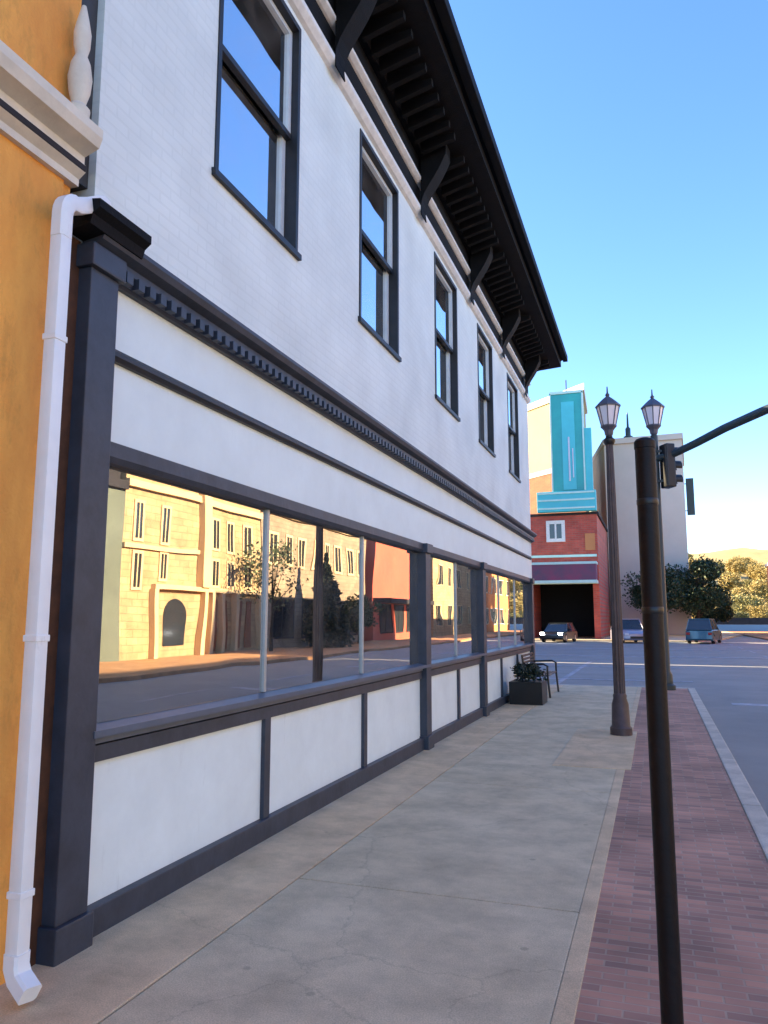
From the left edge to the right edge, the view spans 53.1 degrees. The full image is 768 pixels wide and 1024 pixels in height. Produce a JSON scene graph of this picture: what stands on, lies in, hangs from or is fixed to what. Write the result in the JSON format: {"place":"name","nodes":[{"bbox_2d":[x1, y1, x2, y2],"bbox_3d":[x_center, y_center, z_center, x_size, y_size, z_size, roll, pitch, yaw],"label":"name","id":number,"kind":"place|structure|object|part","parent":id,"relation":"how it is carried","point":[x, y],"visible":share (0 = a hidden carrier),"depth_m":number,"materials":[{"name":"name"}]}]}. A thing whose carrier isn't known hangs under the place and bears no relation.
{"place":"outdoors","nodes":[
{"label":"outdoors","id":0,"kind":"place"},
{"bbox_2d":[100,685,637,1023],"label":"pavement","id":1,"kind":"structure","parent":0,"point":[454,894],"depth_m":4.21,"materials":[{"name":"grey concrete"}]},
{"bbox_2d":[552,729,636,769],"bbox_3d":[2.742,3.019,9.736,0.830,0.106,3.000,-3,-8,19],"label":"pavement pad","id":2,"kind":"object","parent":1,"relation":"on","point":[595,748],"visible":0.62,"depth_m":9.33,"materials":[{"name":"beige concrete"}]},
{"bbox_2d":[595,387,632,735],"bbox_3d":[3.308,0.625,11.046,0.339,5.012,0.339,-7,-11,41],"label":"street lamp","id":3,"kind":"object","parent":2,"relation":"on","point":[607,407],"visible":1,"depth_m":10.95,"materials":[{"name":"black metal"}]},
{"bbox_2d":[530,511,609,638],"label":"theatre building","id":4,"kind":"structure","parent":0,"point":[569,564],"depth_m":65.32,"materials":[{"name":"red brick"}]},
{"bbox_2d":[546,520,564,541],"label":"window","id":5,"kind":"structure","parent":4,"relation":"in","point":[555,530],"depth_m":65.15,"materials":[{"name":"white paint"}]},
{"bbox_2d":[537,380,596,513],"bbox_3d":[15.846,-5.418,66.721,4.850,11.652,3.403,-3,-8,19],"label":"theater sign","id":6,"kind":"object","parent":4,"relation":"on","point":[573,490],"visible":0.98,"depth_m":65.00,"materials":[{"name":"teal paint"}]},
{"bbox_2d":[449,0,767,553],"label":"sky","id":7,"kind":"structure","parent":0,"point":[631,136],"materials":[{"name":"blue"}]},
{"bbox_2d":[535,630,742,641],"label":"pavement","id":8,"kind":"structure","parent":0,"point":[682,638],"depth_m":64.44,"materials":[{"name":"grey concrete"}]},
{"bbox_2d":[527,383,588,513],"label":"corner office","id":9,"kind":"structure","parent":8,"relation":"on","point":[540,475],"depth_m":86.06,"materials":[{"name":"beige concrete"}]},
{"bbox_2d":[620,563,691,613],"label":"street tree","id":10,"kind":"object","parent":8,"relation":"on","point":[673,593],"visible":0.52,"depth_m":72.90,"materials":[{"name":"green plant"}]},
{"bbox_2d":[668,554,734,618],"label":"street tree","id":11,"kind":"object","parent":8,"relation":"on","point":[700,601],"visible":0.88,"depth_m":74.72,"materials":[{"name":"green plant"}]},
{"bbox_2d":[692,592,735,622],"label":"street tree","id":12,"kind":"object","parent":8,"relation":"on","point":[723,613],"visible":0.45,"depth_m":87.64,"materials":[{"name":"green plant"}]},
{"bbox_2d":[589,413,691,634],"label":"grey tower","id":13,"kind":"structure","parent":0,"point":[674,526],"depth_m":81.06,"materials":[{"name":"paint"}]},
{"bbox_2d":[685,478,694,514],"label":"projecting sign","id":14,"kind":"object","parent":13,"relation":"attached to","point":[689,483],"visible":0.84,"depth_m":84.49,"materials":[{"name":"green metal"}]},
{"bbox_2d":[535,625,767,816],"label":"road","id":15,"kind":"structure","parent":0,"point":[720,685],"depth_m":23.75,"materials":[{"name":"grey asphalt"}]},
{"bbox_2d":[540,623,577,642],"bbox_3d":[13.374,9.194,58.703,1.810,1.450,4.555,-4,-9,27],"label":"parked car","id":16,"kind":"object","parent":15,"relation":"on","point":[564,632],"visible":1,"depth_m":57.87,"materials":[{"name":"black paint"}]},
{"bbox_3d":[13.595,8.886,59.179,1.680,0.588,3.050,-4,-9,27],"label":"window glass","id":17,"kind":"part","parent":16,"relation":"part of","materials":[{"name":"black glass"}]},
{"bbox_2d":[610,619,642,642],"bbox_3d":[18.190,8.813,57.054,1.810,1.750,4.555,-1,-8,4],"label":"parked car","id":18,"kind":"object","parent":15,"relation":"on","point":[632,629],"visible":0.43,"depth_m":56.04,"materials":[{"name":"grey paint"}]},
{"bbox_3d":[18.236,8.446,57.717,1.680,0.720,3.100,-1,-8,4],"label":"window glass","id":19,"kind":"part","parent":18,"relation":"part of","materials":[{"name":"glass"}]},
{"bbox_2d":[537,648,767,705],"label":"road markings","id":20,"kind":"object","parent":15,"relation":"on","point":[583,666],"visible":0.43,"depth_m":26.49,"materials":[{"name":"paint"}]},
{"bbox_2d":[686,619,721,643],"bbox_3d":[23.268,8.643,55.834,1.810,1.750,4.555,-5,-9,31],"label":"parked car","id":21,"kind":"object","parent":15,"relation":"on","point":[697,630],"visible":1,"depth_m":54.13,"materials":[{"name":"blue paint"}]},
{"bbox_3d":[22.953,8.120,55.383,1.680,0.720,3.100,-5,-9,31],"label":"window glass","id":22,"kind":"part","parent":21,"relation":"part of","materials":[{"name":"glass"}]},
{"bbox_2d":[734,610,750,617],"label":"golden tree","id":23,"kind":"object","parent":15,"relation":"on","point":[739,614],"visible":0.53,"depth_m":251.17,"materials":[{"name":"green plant"}]},
{"bbox_2d":[730,593,765,617],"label":"golden tree","id":24,"kind":"object","parent":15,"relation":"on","point":[744,601],"visible":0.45,"depth_m":269.56,"materials":[{"name":"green plant"}]},
{"bbox_2d":[732,593,767,603],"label":"golden tree","id":25,"kind":"object","parent":15,"relation":"on","point":[765,601],"visible":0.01,"depth_m":344.11,"materials":[{"name":"yellow plant"}]},
{"bbox_2d":[745,603,767,617],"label":"golden tree","id":26,"kind":"object","parent":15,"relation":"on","point":[760,611],"visible":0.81,"depth_m":262.18,"materials":[{"name":"yellow plant"}]},
{"bbox_2d":[574,687,767,1023],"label":"brick paving","id":27,"kind":"structure","parent":0,"point":[722,874],"depth_m":4.40,"materials":[{"name":"red brick"}]},
{"bbox_2d":[634,437,683,1023],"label":"sign pole","id":28,"kind":"object","parent":27,"relation":"on","point":[666,903],"visible":1,"depth_m":2.72,"materials":[{"name":"brown metal"}]},
{"bbox_2d":[641,389,767,689],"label":"signal pole","id":29,"kind":"object","parent":27,"relation":"on","point":[652,408],"visible":0.87,"depth_m":17.97,"materials":[{"name":"black metal"}]},
{"bbox_2d":[689,547,767,591],"bbox_3d":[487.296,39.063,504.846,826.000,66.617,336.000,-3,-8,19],"label":"hill","id":30,"kind":"structure","parent":0,"point":[760,555],"depth_m":655.07,"materials":[{"name":"yellow plant"}]},
{"bbox_2d":[711,560,725,573],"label":"golden tree","id":31,"kind":"object","parent":30,"relation":"on","point":[720,565],"visible":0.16,"depth_m":517.11,"materials":[{"name":"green plant"}]},
{"bbox_2d":[718,571,744,591],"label":"golden tree","id":32,"kind":"object","parent":30,"relation":"on","point":[734,580],"visible":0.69,"depth_m":467.21,"materials":[{"name":"yellow plant"}]},
{"bbox_2d":[724,556,746,572],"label":"golden tree","id":33,"kind":"object","parent":30,"relation":"on","point":[730,561],"visible":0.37,"depth_m":536.58,"materials":[{"name":"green plant"}]},
{"bbox_2d":[730,559,749,573],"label":"golden tree","id":34,"kind":"object","parent":30,"relation":"on","point":[737,566],"visible":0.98,"depth_m":522.77,"materials":[{"name":"yellow plant"}]},
{"bbox_2d":[728,586,756,595],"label":"golden tree","id":35,"kind":"object","parent":30,"relation":"on","point":[742,590],"visible":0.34,"depth_m":449.79,"materials":[{"name":"yellow plant"}]},
{"bbox_2d":[742,578,751,588],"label":"golden tree","id":36,"kind":"object","parent":30,"relation":"on","point":[749,581],"visible":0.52,"depth_m":478.26,"materials":[{"name":"yellow plant"}]},
{"bbox_2d":[743,558,757,573],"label":"golden tree","id":37,"kind":"object","parent":30,"relation":"on","point":[753,562],"visible":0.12,"depth_m":547.27,"materials":[{"name":"yellow plant"}]},
{"bbox_2d":[745,562,764,578],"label":"golden tree","id":38,"kind":"object","parent":30,"relation":"on","point":[750,566],"visible":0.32,"depth_m":502.84,"materials":[{"name":"yellow plant"}]},
{"bbox_2d":[747,577,767,595],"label":"golden tree","id":39,"kind":"object","parent":30,"relation":"on","point":[758,585],"visible":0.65,"depth_m":451.78,"materials":[{"name":"yellow plant"}]},
{"bbox_2d":[753,565,766,581],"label":"golden tree","id":40,"kind":"object","parent":30,"relation":"on","point":[760,572],"visible":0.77,"depth_m":487.89,"materials":[{"name":"yellow plant"}]},
{"bbox_2d":[754,589,767,601],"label":"golden tree","id":41,"kind":"object","parent":30,"relation":"on","point":[765,596],"visible":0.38,"depth_m":448.44,"materials":[{"name":"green plant"}]},
{"bbox_2d":[726,631,767,639],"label":"opposite pavement","id":42,"kind":"structure","parent":0,"point":[763,635],"depth_m":85.60,"materials":[{"name":"grey concrete"}]},
{"bbox_3d":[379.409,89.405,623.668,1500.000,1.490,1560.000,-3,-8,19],"label":"ground","id":43,"kind":"structure","parent":0,"visible":0},
{"bbox_2d":[0,0,102,984],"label":"ochre building","id":44,"kind":"structure","parent":43,"relation":"on","point":[51,135],"depth_m":3.68,"materials":[{"name":"paint"}]},
{"bbox_2d":[0,685,563,1023],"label":"pavement edge strip","id":45,"kind":"object","parent":43,"relation":"on","point":[110,971],"visible":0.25,"depth_m":4.38,"materials":[{"name":"beige concrete"}]},
{"bbox_2d":[509,662,547,704],"bbox_3d":[2.794,3.283,14.815,0.745,0.785,0.768,-3,-8,19],"label":"planter","id":46,"kind":"object","parent":45,"relation":"on","point":[527,687],"visible":1,"depth_m":14.53,"materials":[{"name":"black metal"}]},
{"bbox_2d":[521,652,559,697],"bbox_3d":[3.369,3.481,16.509,0.604,0.865,1.500,-3,-8,19],"label":"bench","id":47,"kind":"object","parent":45,"relation":"on","point":[548,673],"visible":0.54,"depth_m":16.60,"materials":[{"name":"black metal"}]},
{"bbox_2d":[3,0,567,1004],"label":"shop building","id":48,"kind":"structure","parent":43,"relation":"on","point":[303,340],"depth_m":5.96,"materials":[{"name":"white paint"}]},
{"bbox_2d":[211,0,301,260],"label":"window frame","id":49,"kind":"structure","parent":48,"relation":"in","point":[259,56],"depth_m":6.39,"materials":[{"name":"paint"}]},
{"bbox_2d":[358,128,401,361],"bbox_3d":[-0.228,-3.010,8.908,0.455,2.380,1.520,-3,-8,19],"label":"window frame","id":50,"kind":"structure","parent":48,"relation":"in","point":[378,194],"depth_m":9.08,"materials":[{"name":"paint"}]},
{"bbox_2d":[434,251,460,421],"bbox_3d":[0.889,-2.609,11.677,0.195,2.210,1.400,-3,-8,19],"label":"window frame","id":51,"kind":"structure","parent":48,"relation":"in","point":[445,291],"depth_m":12.00,"materials":[{"name":"paint"}]},
{"bbox_2d":[477,323,495,457],"bbox_3d":[1.840,-2.233,14.369,0.195,2.210,1.400,-3,-8,19],"label":"window frame","id":52,"kind":"structure","parent":48,"relation":"in","point":[485,409],"depth_m":14.79,"materials":[{"name":"paint"}]},
{"bbox_2d":[507,373,520,482],"bbox_3d":[2.824,-1.845,17.155,0.195,2.210,1.400,-3,-8,19],"label":"window frame","id":53,"kind":"structure","parent":48,"relation":"in","point":[512,392],"depth_m":17.62,"materials":[{"name":"paint"}]},
{"bbox_2d":[551,687,641,1023],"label":"pavement border","id":54,"kind":"object","parent":43,"relation":"on","point":[566,1006],"visible":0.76,"depth_m":4.14,"materials":[{"name":"beige concrete"}]},
{"bbox_2d":[547,684,767,861],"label":"kerb","id":55,"kind":"structure","parent":43,"relation":"on","point":[756,815],"depth_m":7.66,"materials":[{"name":"concrete"}]},
{"bbox_2d":[716,618,767,624],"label":"garden wall","id":56,"kind":"structure","parent":43,"relation":"on","point":[748,621],"depth_m":236.25,"materials":[{"name":"grey concrete"}]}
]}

